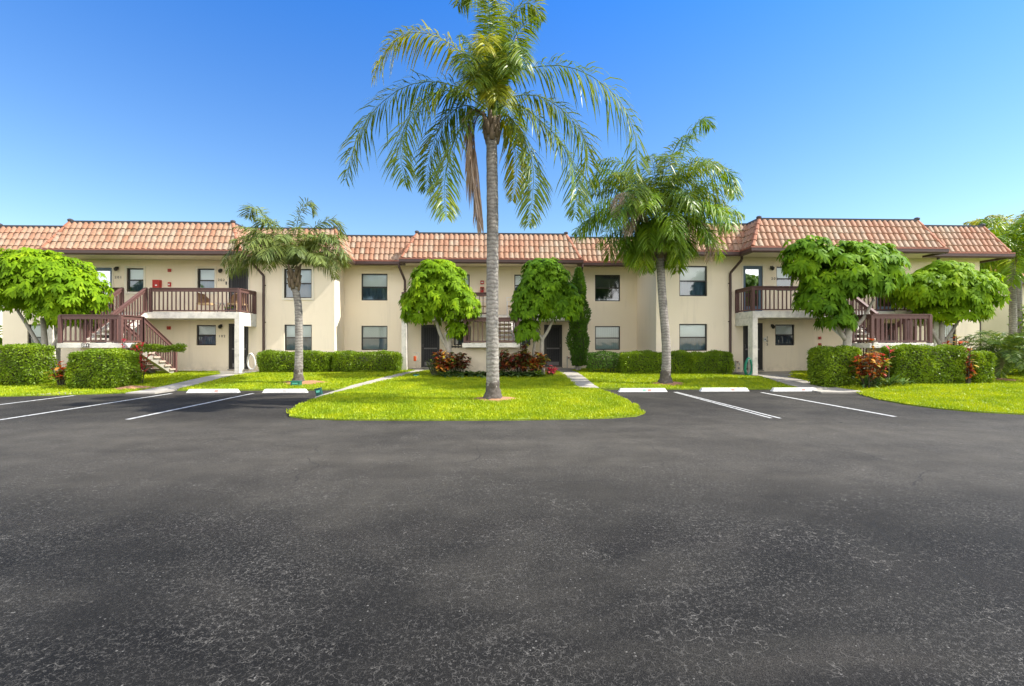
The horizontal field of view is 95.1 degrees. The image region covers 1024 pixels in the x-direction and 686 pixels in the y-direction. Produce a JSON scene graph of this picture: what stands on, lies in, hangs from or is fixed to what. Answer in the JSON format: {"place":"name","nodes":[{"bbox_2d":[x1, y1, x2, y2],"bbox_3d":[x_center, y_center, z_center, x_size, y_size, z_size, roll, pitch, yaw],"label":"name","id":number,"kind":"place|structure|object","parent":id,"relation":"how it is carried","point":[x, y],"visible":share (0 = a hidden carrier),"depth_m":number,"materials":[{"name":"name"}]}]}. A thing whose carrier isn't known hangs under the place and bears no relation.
{"place":"outdoors","nodes":[
{"label":"outdoors","id":0,"kind":"place"},
{"bbox_2d":[0,376,204,396],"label":"lawn","id":1,"kind":"structure","parent":0,"point":[77,391],"depth_m":13.60,"materials":[{"name":"plant"}]},
{"bbox_2d":[0,343,59,385],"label":"hedge","id":2,"kind":"object","parent":1,"relation":"on","point":[30,364],"visible":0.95,"depth_m":15.31,"materials":[{"name":"green plant"}]},
{"bbox_2d":[0,247,114,350],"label":"umbrella tree","id":3,"kind":"object","parent":1,"relation":"on","point":[48,286],"visible":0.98,"depth_m":16.20,"materials":[{"name":"green plant"}]},
{"bbox_2d":[46,361,69,384],"bbox_3d":[-14.759,0.991,15.399,0.793,0.831,0.773,0,0,-2],"label":"croton","id":4,"kind":"object","parent":1,"relation":"on","point":[60,373],"visible":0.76,"depth_m":15.32,"materials":[{"name":"red plant"}]},
{"bbox_2d":[64,347,142,388],"bbox_3d":[-13.150,0.838,15.102,1.859,1.405,1.282,0,0,-2],"label":"hedge","id":5,"kind":"object","parent":1,"relation":"on","point":[114,367],"visible":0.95,"depth_m":14.68,"materials":[{"name":"green plant"}]},
{"bbox_2d":[57,287,176,373],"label":"staircase","id":6,"kind":"structure","parent":1,"relation":"on","point":[116,327],"depth_m":17.15,"materials":[{"name":"paint"}]},
{"bbox_2d":[113,385,155,389],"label":"mulch","id":7,"kind":"object","parent":1,"relation":"on","point":[135,387],"visible":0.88,"depth_m":14.81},
{"bbox_2d":[129,341,151,382],"bbox_3d":[-12.533,0.646,15.899,0.850,1.459,0.724,0,0,-29],"label":"cordyline","id":8,"kind":"object","parent":1,"relation":"on","point":[140,357],"visible":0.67,"depth_m":15.89,"materials":[{"name":"red plant"}]},
{"bbox_2d":[128,343,187,352],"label":"hedge","id":9,"kind":"object","parent":1,"relation":"on","point":[163,348],"visible":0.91,"depth_m":16.65,"materials":[{"name":"green plant"}]},
{"bbox_2d":[126,374,235,393],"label":"walkway","id":10,"kind":"structure","parent":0,"point":[168,388],"depth_m":15.39,"materials":[{"name":"concrete"}]},
{"bbox_2d":[181,371,258,373],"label":"walkway","id":11,"kind":"structure","parent":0,"point":[226,372],"depth_m":19.30,"materials":[{"name":"concrete"}]},
{"bbox_2d":[177,374,392,390],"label":"lawn","id":12,"kind":"structure","parent":0,"point":[259,389],"depth_m":14.88,"materials":[{"name":"plant"}]},
{"bbox_2d":[220,196,351,381],"bbox_3d":[-7.632,-1.783,16.091,4.223,6.416,3.768,0,0,40],"label":"short palm","id":13,"kind":"object","parent":12,"relation":"on","point":[303,251],"visible":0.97,"depth_m":15.86,"materials":[{"name":"green plant"}]},
{"bbox_2d":[255,349,332,371],"bbox_3d":[-9.021,0.778,19.547,3.074,1.062,0.969,0,0,-2],"label":"hedge","id":14,"kind":"object","parent":12,"relation":"on","point":[270,360],"visible":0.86,"depth_m":19.25,"materials":[{"name":"green plant"}]},
{"bbox_2d":[290,381,301,385],"bbox_3d":[-7.146,1.344,15.510,0.324,0.175,0.234,0,0,-2],"label":"utility box","id":15,"kind":"object","parent":12,"relation":"on","point":[295,383],"visible":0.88,"depth_m":15.40,"materials":[{"name":"green plastic"}]},
{"bbox_2d":[279,380,324,384],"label":"mulch","id":16,"kind":"object","parent":12,"relation":"on","point":[308,381],"visible":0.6,"depth_m":16.01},
{"bbox_2d":[331,350,402,371],"bbox_3d":[-6.088,0.789,19.707,2.945,1.043,0.973,0,0,-2],"label":"hedge","id":17,"kind":"object","parent":12,"relation":"on","point":[367,361],"visible":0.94,"depth_m":19.41,"materials":[{"name":"green plant"}]},
{"bbox_2d":[315,370,422,397],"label":"walkway","id":18,"kind":"structure","parent":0,"point":[375,380],"depth_m":16.22,"materials":[{"name":"concrete"}]},
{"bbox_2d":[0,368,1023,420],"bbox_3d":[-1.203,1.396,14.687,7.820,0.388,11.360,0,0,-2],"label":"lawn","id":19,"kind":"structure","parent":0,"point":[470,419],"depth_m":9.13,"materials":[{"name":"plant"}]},
{"bbox_2d":[314,387,322,395],"bbox_3d":[-5.451,1.380,13.218,0.184,0.225,0.133,-14,0,-2],"label":"utility box","id":20,"kind":"object","parent":19,"relation":"on","point":[318,391],"visible":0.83,"depth_m":13.16,"materials":[{"name":"green plastic"}]},
{"bbox_2d":[451,292,527,371],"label":"staircase","id":21,"kind":"structure","parent":19,"relation":"on","point":[476,353],"depth_m":18.52,"materials":[{"name":"paint"}]},
{"bbox_2d":[425,372,560,377],"bbox_3d":[-0.859,1.282,18.857,5.400,0.200,3.450,0,0,-2],"label":"garden bed","id":22,"kind":"object","parent":19,"relation":"on","point":[480,376],"visible":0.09,"depth_m":17.40,"materials":[{"name":"soil"}]},
{"bbox_2d":[426,355,443,374],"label":"green shrub","id":23,"kind":"object","parent":22,"relation":"on","point":[433,370],"visible":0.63,"depth_m":17.73,"materials":[{"name":"green plant"}]},
{"bbox_2d":[398,258,481,371],"bbox_3d":[-2.740,-0.959,17.988,3.198,4.520,2.617,0,0,-2],"label":"umbrella tree","id":24,"kind":"object","parent":22,"relation":"on","point":[442,287],"visible":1,"depth_m":17.26,"materials":[{"name":"green plant"}]},
{"bbox_2d":[432,370,454,377],"bbox_3d":[-2.494,1.174,17.352,1.072,0.330,1.057,0,0,20],"label":"bromeliad","id":25,"kind":"object","parent":22,"relation":"on","point":[441,373],"visible":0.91,"depth_m":17.26,"materials":[{"name":"green plant"}]},
{"bbox_2d":[432,349,459,372],"bbox_3d":[-2.494,0.736,17.765,1.246,1.020,1.128,0,0,-2],"label":"croton","id":26,"kind":"object","parent":22,"relation":"on","point":[445,366],"visible":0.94,"depth_m":17.62,"materials":[{"name":"red plant"}]},
{"bbox_2d":[450,352,471,371],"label":"croton","id":27,"kind":"object","parent":22,"relation":"on","point":[461,366],"visible":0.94,"depth_m":17.81,"materials":[{"name":"red plant"}]},
{"bbox_2d":[499,349,513,375],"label":"croton","id":28,"kind":"object","parent":22,"relation":"on","point":[504,364],"visible":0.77,"depth_m":17.61,"materials":[{"name":"red plant"}]},
{"bbox_2d":[505,345,533,373],"bbox_3d":[0.339,0.657,17.774,1.344,1.185,1.026,0,0,-44],"label":"croton","id":29,"kind":"object","parent":22,"relation":"on","point":[518,363],"visible":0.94,"depth_m":17.62,"materials":[{"name":"red plant"}]},
{"bbox_2d":[518,340,532,370],"bbox_3d":[0.495,0.438,18.014,0.636,1.586,0.615,0,0,-38],"label":"yellow croton","id":30,"kind":"object","parent":22,"relation":"on","point":[525,351],"visible":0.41,"depth_m":17.96,"materials":[{"name":"plant"}]},
{"bbox_2d":[527,352,550,372],"bbox_3d":[0.930,0.784,17.816,1.121,0.925,1.012,0,0,15],"label":"croton","id":31,"kind":"object","parent":22,"relation":"on","point":[534,363],"visible":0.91,"depth_m":17.72,"materials":[{"name":"red plant"}]},
{"bbox_2d":[509,257,583,372],"bbox_3d":[1.325,-1.021,18.268,3.072,4.651,2.482,0,0,-2],"label":"umbrella tree","id":32,"kind":"object","parent":22,"relation":"on","point":[546,287],"visible":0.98,"depth_m":17.53,"materials":[{"name":"green plant"}]},
{"bbox_2d":[545,365,557,374],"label":"croton","id":33,"kind":"object","parent":22,"relation":"on","point":[550,371],"visible":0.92,"depth_m":17.82,"materials":[{"name":"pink plant"}]},
{"bbox_2d":[336,0,651,399],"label":"queen palm","id":34,"kind":"object","parent":19,"relation":"on","point":[490,67],"visible":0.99,"depth_m":11.39,"materials":[{"name":"green plant"}]},
{"bbox_2d":[473,396,519,400],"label":"mulch","id":35,"kind":"object","parent":19,"relation":"on","point":[502,398],"visible":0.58,"depth_m":11.50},
{"bbox_2d":[0,390,1023,685],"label":"parking lot","id":36,"kind":"structure","parent":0,"point":[666,538],"depth_m":3.47,"materials":[{"name":"grey asphalt"}]},
{"bbox_2d":[0,393,171,419],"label":"stall line","id":37,"kind":"object","parent":36,"relation":"on","point":[81,407],"visible":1,"depth_m":10.86,"materials":[{"name":"paint"}]},
{"bbox_2d":[129,393,253,418],"bbox_3d":[-7.618,1.496,11.556,0.100,0.001,4.770,0,0,-2],"label":"stall line","id":38,"kind":"object","parent":36,"relation":"on","point":[187,406],"visible":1,"depth_m":10.86,"materials":[{"name":"paint"}]},
{"bbox_2d":[186,389,239,392],"bbox_3d":[-8.989,1.443,14.095,1.528,0.110,0.164,0,0,-2],"label":"wheel stop","id":39,"kind":"object","parent":36,"relation":"on","point":[213,391],"visible":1,"depth_m":14.03,"materials":[{"name":"concrete"}]},
{"bbox_2d":[262,389,307,392],"bbox_3d":[-6.837,1.443,14.120,1.320,0.110,0.164,0,0,-2],"label":"wheel stop","id":40,"kind":"object","parent":36,"relation":"on","point":[285,391],"visible":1,"depth_m":14.05,"materials":[{"name":"concrete"}]},
{"bbox_2d":[618,388,666,391],"bbox_3d":[3.998,1.443,14.348,1.502,0.110,0.164,0,0,-2],"label":"wheel stop","id":41,"kind":"object","parent":36,"relation":"on","point":[642,390],"visible":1,"depth_m":14.28,"materials":[{"name":"concrete"}]},
{"bbox_2d":[699,388,748,391],"bbox_3d":[6.562,1.443,14.488,1.526,0.110,0.164,0,0,-2],"label":"wheel stop","id":42,"kind":"object","parent":36,"relation":"on","point":[723,390],"visible":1,"depth_m":14.42,"materials":[{"name":"concrete"}]},
{"bbox_2d":[675,392,778,417],"bbox_3d":[5.096,1.496,11.818,0.229,0.001,5.034,0,0,-4],"label":"stall line","id":43,"kind":"object","parent":36,"relation":"on","point":[728,406],"visible":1,"depth_m":11.03,"materials":[{"name":"paint"}]},
{"bbox_2d":[770,388,816,391],"bbox_3d":[8.741,1.443,14.514,1.432,0.110,0.164,0,0,-2],"label":"wheel stop","id":44,"kind":"object","parent":36,"relation":"on","point":[791,389],"visible":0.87,"depth_m":14.44,"materials":[{"name":"concrete"}]},
{"bbox_2d":[760,392,896,416],"bbox_3d":[7.671,1.496,11.850,0.100,0.001,4.652,0,0,-3],"label":"stall line","id":45,"kind":"object","parent":36,"relation":"on","point":[833,405],"visible":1,"depth_m":11.21,"materials":[{"name":"paint"}]},
{"bbox_2d":[0,0,1023,337],"label":"sky","id":46,"kind":"structure","parent":0,"point":[111,110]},
{"bbox_2d":[558,370,598,387],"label":"walkway","id":47,"kind":"structure","parent":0,"point":[577,378],"depth_m":16.75,"materials":[{"name":"concrete"}]},
{"bbox_2d":[575,371,791,389],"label":"lawn","id":48,"kind":"structure","parent":0,"point":[617,388],"depth_m":15.24,"materials":[{"name":"plant"}]},
{"bbox_2d":[565,267,591,369],"bbox_3d":[2.872,-1.006,20.332,1.196,4.616,1.183,0,0,-2],"label":"cypress","id":49,"kind":"object","parent":48,"relation":"on","point":[579,345],"visible":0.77,"depth_m":20.08,"materials":[{"name":"green plant"}]},
{"bbox_2d":[585,350,619,372],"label":"hedge","id":50,"kind":"object","parent":48,"relation":"on","point":[603,360],"visible":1,"depth_m":19.01,"materials":[{"name":"green plant"}]},
{"bbox_2d":[616,349,689,373],"bbox_3d":[5.744,0.794,19.003,2.983,1.077,0.964,0,0,-2],"label":"hedge","id":51,"kind":"object","parent":48,"relation":"on","point":[645,361],"visible":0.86,"depth_m":18.71,"materials":[{"name":"green plant"}]},
{"bbox_2d":[571,115,745,383],"bbox_3d":[4.955,-3.235,16.092,6.028,9.380,5.461,0,0,-2],"label":"shaggy palm","id":52,"kind":"object","parent":48,"relation":"on","point":[661,234],"visible":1,"depth_m":15.46,"materials":[{"name":"green plant"}]},
{"bbox_2d":[652,382,683,385],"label":"mulch","id":53,"kind":"object","parent":48,"relation":"on","point":[674,383],"visible":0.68,"depth_m":15.87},
{"bbox_2d":[685,350,735,373],"bbox_3d":[7.978,0.793,18.998,1.973,1.071,1.062,0,0,-2],"label":"hedge","id":54,"kind":"object","parent":48,"relation":"on","point":[715,361],"visible":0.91,"depth_m":18.66,"materials":[{"name":"green plant"}]},
{"bbox_2d":[732,371,792,376],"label":"walkway","id":55,"kind":"structure","parent":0,"point":[785,373],"depth_m":18.99,"materials":[{"name":"concrete"}]},
{"bbox_2d":[741,373,864,392],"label":"walkway","id":56,"kind":"structure","parent":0,"point":[792,381],"depth_m":15.90,"materials":[{"name":"concrete"}]},
{"bbox_2d":[793,376,1023,414],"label":"lawn","id":57,"kind":"structure","parent":0,"point":[980,411],"depth_m":10.72,"materials":[{"name":"plant"}]},
{"bbox_2d":[806,345,862,387],"bbox_3d":[10.731,0.794,15.615,1.464,1.494,1.200,0,0,-2],"label":"hedge","id":58,"kind":"object","parent":57,"relation":"on","point":[827,366],"visible":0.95,"depth_m":15.25,"materials":[{"name":"green plant"}]},
{"bbox_2d":[776,235,914,345],"bbox_3d":[11.361,-1.172,16.012,4.360,4.955,2.982,0,0,-2],"label":"umbrella tree","id":59,"kind":"object","parent":57,"relation":"on","point":[835,277],"visible":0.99,"depth_m":15.32,"materials":[{"name":"green plant"}]},
{"bbox_2d":[847,376,886,387],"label":"strap plant","id":60,"kind":"object","parent":57,"relation":"on","point":[865,382],"visible":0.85,"depth_m":14.68,"materials":[{"name":"green plant"}]},
{"bbox_2d":[849,338,892,387],"bbox_3d":[11.269,0.625,14.663,1.367,1.571,1.101,0,0,-2],"label":"croton","id":61,"kind":"object","parent":57,"relation":"on","point":[868,371],"visible":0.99,"depth_m":14.60,"materials":[{"name":"red plant"}]},
{"bbox_2d":[821,297,933,379],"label":"staircase","id":62,"kind":"structure","parent":57,"relation":"on","point":[874,329],"depth_m":15.89,"materials":[{"name":"paint"}]},
{"bbox_2d":[866,374,893,385],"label":"strap plant","id":63,"kind":"object","parent":57,"relation":"on","point":[876,379],"visible":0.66,"depth_m":14.64,"materials":[{"name":"green plant"}]},
{"bbox_2d":[881,345,894,385],"bbox_3d":[11.815,0.714,14.761,0.571,1.285,0.365,0,0,16],"label":"cordyline","id":64,"kind":"object","parent":57,"relation":"on","point":[890,351],"visible":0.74,"depth_m":14.73,"materials":[{"name":"red plant"}]},
{"bbox_2d":[875,374,905,384],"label":"strap plant","id":65,"kind":"object","parent":57,"relation":"on","point":[891,381],"visible":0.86,"depth_m":14.59,"materials":[{"name":"green plant"}]},
{"bbox_2d":[894,378,915,384],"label":"strap plant","id":66,"kind":"object","parent":57,"relation":"on","point":[902,382],"visible":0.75,"depth_m":14.63,"materials":[{"name":"green plant"}]},
{"bbox_2d":[879,343,968,383],"bbox_3d":[13.405,0.703,15.295,2.475,1.396,1.009,0,0,-2],"label":"hedge","id":67,"kind":"object","parent":57,"relation":"on","point":[923,363],"visible":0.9,"depth_m":14.98,"materials":[{"name":"green plant"}]},
{"bbox_2d":[885,260,1011,344],"bbox_3d":[16.457,-0.915,17.801,4.165,4.429,2.779,0,0,-2],"label":"umbrella tree","id":68,"kind":"object","parent":57,"relation":"on","point":[946,293],"visible":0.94,"depth_m":17.01,"materials":[{"name":"green plant"}]},
{"bbox_2d":[942,335,969,376],"bbox_3d":[15.154,0.509,16.013,0.958,1.594,1.040,0,0,20],"label":"croton","id":69,"kind":"object","parent":57,"relation":"on","point":[959,342],"visible":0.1,"depth_m":16.03,"materials":[{"name":"red plant"}]},
{"bbox_2d":[961,347,978,382],"bbox_3d":[14.609,0.734,15.029,0.656,1.195,0.643,0,0,-2],"label":"croton","id":70,"kind":"object","parent":57,"relation":"on","point":[970,368],"visible":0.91,"depth_m":14.96,"materials":[{"name":"red plant"}]},
{"bbox_2d":[960,350,996,382],"bbox_3d":[15.344,0.805,15.425,0.915,1.184,0.744,0,0,-2],"label":"hedge","id":71,"kind":"object","parent":57,"relation":"on","point":[986,363],"visible":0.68,"depth_m":15.20,"materials":[{"name":"green plant"}]},
{"bbox_2d":[958,327,1023,378],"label":"pygmy date palm","id":72,"kind":"object","parent":57,"relation":"on","point":[1012,349],"visible":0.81,"depth_m":16.01,"materials":[{"name":"green plant"}]},
{"bbox_2d":[963,210,1023,332],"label":"tall palm","id":73,"kind":"object","parent":57,"relation":"on","point":[1019,291],"visible":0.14,"depth_m":25.35,"materials":[{"name":"green plant"}]},
{"bbox_2d":[977,213,1023,335],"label":"slender palm","id":74,"kind":"object","parent":57,"relation":"on","point":[1011,270],"visible":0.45,"depth_m":20.90,"materials":[{"name":"green plant"}]},
{"bbox_2d":[1002,343,1023,375],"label":"bush","id":75,"kind":"object","parent":57,"relation":"on","point":[1018,371],"visible":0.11,"depth_m":17.55,"materials":[{"name":"green plant"}]},
{"bbox_2d":[980,263,1023,348],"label":"neighbour building","id":76,"kind":"structure","parent":0,"point":[999,321],"depth_m":27.52,"materials":[{"name":"paint"}]},
{"bbox_2d":[1007,305,1023,332],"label":"leafy tree","id":77,"kind":"object","parent":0,"point":[1021,324],"visible":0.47,"depth_m":25.13,"materials":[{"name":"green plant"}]},
{"label":"ground","id":78,"kind":"structure","parent":0,"visible":0},
{"bbox_2d":[0,216,1015,374],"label":"apartment building","id":79,"kind":"structure","parent":78,"relation":"on","point":[737,302],"depth_m":20.14,"materials":[{"name":"paint"}]},
{"bbox_2d":[29,324,47,343],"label":"window","id":80,"kind":"structure","parent":79,"relation":"in","point":[37,331],"depth_m":20.12,"materials":[{"name":"white glass"}]},
{"bbox_2d":[91,266,113,311],"bbox_3d":[-17.589,-2.295,20.138,0.950,2.010,0.120,0,0,-2],"label":"door","id":81,"kind":"structure","parent":79,"relation":"in","point":[108,271],"depth_m":20.15,"materials":[{"name":"glass"}]},
{"bbox_2d":[124,266,145,293],"bbox_3d":[-16.206,-2.710,20.244,0.880,1.200,0.255,0,0,-2],"label":"window","id":82,"kind":"structure","parent":79,"relation":"in","point":[136,274],"depth_m":20.21,"materials":[{"name":"white glass"}]},
{"bbox_2d":[152,280,161,287],"bbox_3d":[-15.233,-2.494,20.095,0.280,0.420,0.169,0,0,-2],"label":"extinguisher cabinet","id":83,"kind":"object","parent":79,"relation":"attached to","point":[156,283],"visible":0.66,"depth_m":20.02,"materials":[{"name":"metal"}]},
{"bbox_2d":[195,293,214,311],"bbox_3d":[-12.779,-1.663,19.517,0.564,0.830,0.655,0,0,-13],"label":"wicker chair","id":84,"kind":"object","parent":79,"relation":"on","point":[203,299],"visible":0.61,"depth_m":19.29,"materials":[{"name":"wicker"}]},
{"bbox_2d":[195,266,216,293],"bbox_3d":[-13.228,-2.710,20.348,0.900,1.200,0.255,0,0,-2],"label":"window","id":85,"kind":"structure","parent":79,"relation":"in","point":[207,275],"depth_m":20.29,"materials":[{"name":"beige glass"}]},
{"bbox_2d":[197,325,215,344],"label":"window","id":86,"kind":"structure","parent":79,"relation":"in","point":[206,334],"depth_m":20.39,"materials":[{"name":"glass"}]},
{"bbox_2d":[227,293,247,312],"bbox_3d":[-11.505,-1.663,19.612,0.563,0.830,0.654,0,0,15],"label":"wicker chair","id":87,"kind":"object","parent":79,"relation":"on","point":[232,299],"visible":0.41,"depth_m":19.36,"materials":[{"name":"wicker"}]},
{"bbox_2d":[227,324,248,369],"bbox_3d":[-11.861,0.165,20.323,0.890,2.010,0.150,0,0,-2],"label":"door","id":88,"kind":"structure","parent":79,"relation":"in","point":[231,326],"depth_m":20.34,"materials":[{"name":"brown metal"}]},
{"bbox_2d":[227,267,249,312],"bbox_3d":[-11.852,-2.295,20.339,0.950,2.010,0.120,0,0,-2],"label":"door","id":89,"kind":"structure","parent":79,"relation":"in","point":[242,282],"depth_m":20.34,"materials":[{"name":"grey metal"}]},
{"bbox_2d":[247,353,255,369],"bbox_3d":[-11.084,0.782,19.907,0.406,0.750,0.158,0,0,-2],"label":"hose coil","id":90,"kind":"object","parent":79,"relation":"attached to","point":[249,354],"visible":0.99,"depth_m":19.88,"materials":[{"name":"white plastic"}]},
{"bbox_2d":[282,267,313,299],"bbox_3d":[-9.321,-2.595,20.485,1.360,1.450,0.255,0,0,-2],"label":"window","id":91,"kind":"structure","parent":79,"relation":"in","point":[307,280],"depth_m":20.53,"materials":[{"name":"beige glass"}]},
{"bbox_2d":[285,325,311,350],"bbox_3d":[-9.322,-0.235,20.520,1.180,1.130,0.185,0,0,-2],"label":"window","id":92,"kind":"structure","parent":79,"relation":"in","point":[289,329],"depth_m":20.54,"materials":[{"name":"glass"}]},
{"bbox_2d":[362,326,386,349],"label":"window","id":93,"kind":"structure","parent":79,"relation":"in","point":[373,337],"depth_m":21.92,"materials":[{"name":"glass"}]},
{"bbox_2d":[362,274,386,299],"bbox_3d":[-6.409,-2.605,21.922,1.200,1.250,0.185,0,0,-2],"label":"window","id":94,"kind":"structure","parent":79,"relation":"in","point":[374,286],"depth_m":21.94,"materials":[{"name":"glass"}]},
{"bbox_2d":[420,325,439,367],"bbox_3d":[-3.817,0.155,21.905,0.900,2.030,0.150,0,0,-2],"label":"door","id":95,"kind":"structure","parent":79,"relation":"in","point":[430,339],"depth_m":21.94,"materials":[{"name":"brown metal"}]},
{"bbox_2d":[454,326,470,344],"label":"window","id":96,"kind":"structure","parent":79,"relation":"in","point":[470,326],"depth_m":21.99,"materials":[{"name":"metal"}]},
{"bbox_2d":[462,274,469,287],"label":"window","id":97,"kind":"structure","parent":79,"relation":"in","point":[468,275],"depth_m":22.07,"materials":[{"name":"glass"}]},
{"bbox_2d":[514,275,521,290],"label":"window","id":98,"kind":"structure","parent":79,"relation":"in","point":[516,277],"depth_m":22.16,"materials":[{"name":"glass"}]},
{"bbox_2d":[544,325,562,367],"bbox_3d":[1.940,0.155,22.106,0.900,2.030,0.150,0,0,-2],"label":"door","id":99,"kind":"structure","parent":79,"relation":"in","point":[553,340],"depth_m":22.14,"materials":[{"name":"brown metal"}]},
{"bbox_2d":[595,326,619,349],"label":"window","id":100,"kind":"structure","parent":79,"relation":"in","point":[606,337],"depth_m":22.30,"materials":[{"name":"glass"}]},
{"bbox_2d":[595,275,619,300],"bbox_3d":[4.524,-2.605,22.304,1.200,1.250,0.185,0,0,-2],"label":"window","id":101,"kind":"structure","parent":79,"relation":"in","point":[607,287],"depth_m":22.30,"materials":[{"name":"glass"}]},
{"bbox_2d":[679,324,706,350],"bbox_3d":[7.577,-0.235,19.709,1.180,1.130,0.185,0,0,-2],"label":"window","id":102,"kind":"structure","parent":79,"relation":"in","point":[692,337],"depth_m":19.72,"materials":[{"name":"glass"}]},
{"bbox_2d":[679,266,706,295],"bbox_3d":[7.577,-2.595,19.709,1.180,1.270,0.185,0,0,-2],"label":"window","id":103,"kind":"structure","parent":79,"relation":"in","point":[693,282],"depth_m":19.73,"materials":[{"name":"glass"}]},
{"bbox_2d":[744,357,752,374],"bbox_3d":[9.216,0.927,18.257,0.323,0.734,0.163,0,0,-2],"label":"hose coil","id":104,"kind":"object","parent":79,"relation":"attached to","point":[745,365],"visible":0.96,"depth_m":18.22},
{"bbox_2d":[742,264,763,311],"bbox_3d":[10.113,-2.295,19.705,0.950,2.010,0.120,0,0,-2],"label":"door","id":105,"kind":"structure","parent":79,"relation":"in","point":[751,273],"depth_m":19.72,"materials":[{"name":"metal"}]},
{"bbox_2d":[743,323,763,370],"bbox_3d":[10.124,0.165,19.690,0.890,2.010,0.150,0,0,-2],"label":"door","id":106,"kind":"structure","parent":79,"relation":"in","point":[760,325],"depth_m":19.72,"materials":[{"name":"brown metal"}]},
{"bbox_2d":[776,267,791,290],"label":"window","id":107,"kind":"structure","parent":79,"relation":"in","point":[782,281],"depth_m":19.85,"materials":[{"name":"glass"}]},
{"bbox_2d":[775,325,793,344],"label":"window","id":108,"kind":"structure","parent":79,"relation":"in","point":[784,334],"depth_m":19.85,"materials":[{"name":"glass"}]},
{"bbox_2d":[875,293,895,308],"bbox_3d":[15.850,-2.295,19.905,0.950,2.010,0.120,0,0,-2],"label":"door","id":109,"kind":"structure","parent":79,"relation":"in","point":[878,298],"depth_m":19.92,"materials":[{"name":"metal"}]},
{"bbox_2d":[884,323,893,342],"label":"door","id":110,"kind":"structure","parent":79,"relation":"in","point":[888,324],"depth_m":19.92,"materials":[{"name":"brown metal"}]},
{"bbox_2d":[944,324,954,344],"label":"window","id":111,"kind":"structure","parent":79,"relation":"in","point":[947,329],"depth_m":20.09,"materials":[{"name":"glass"}]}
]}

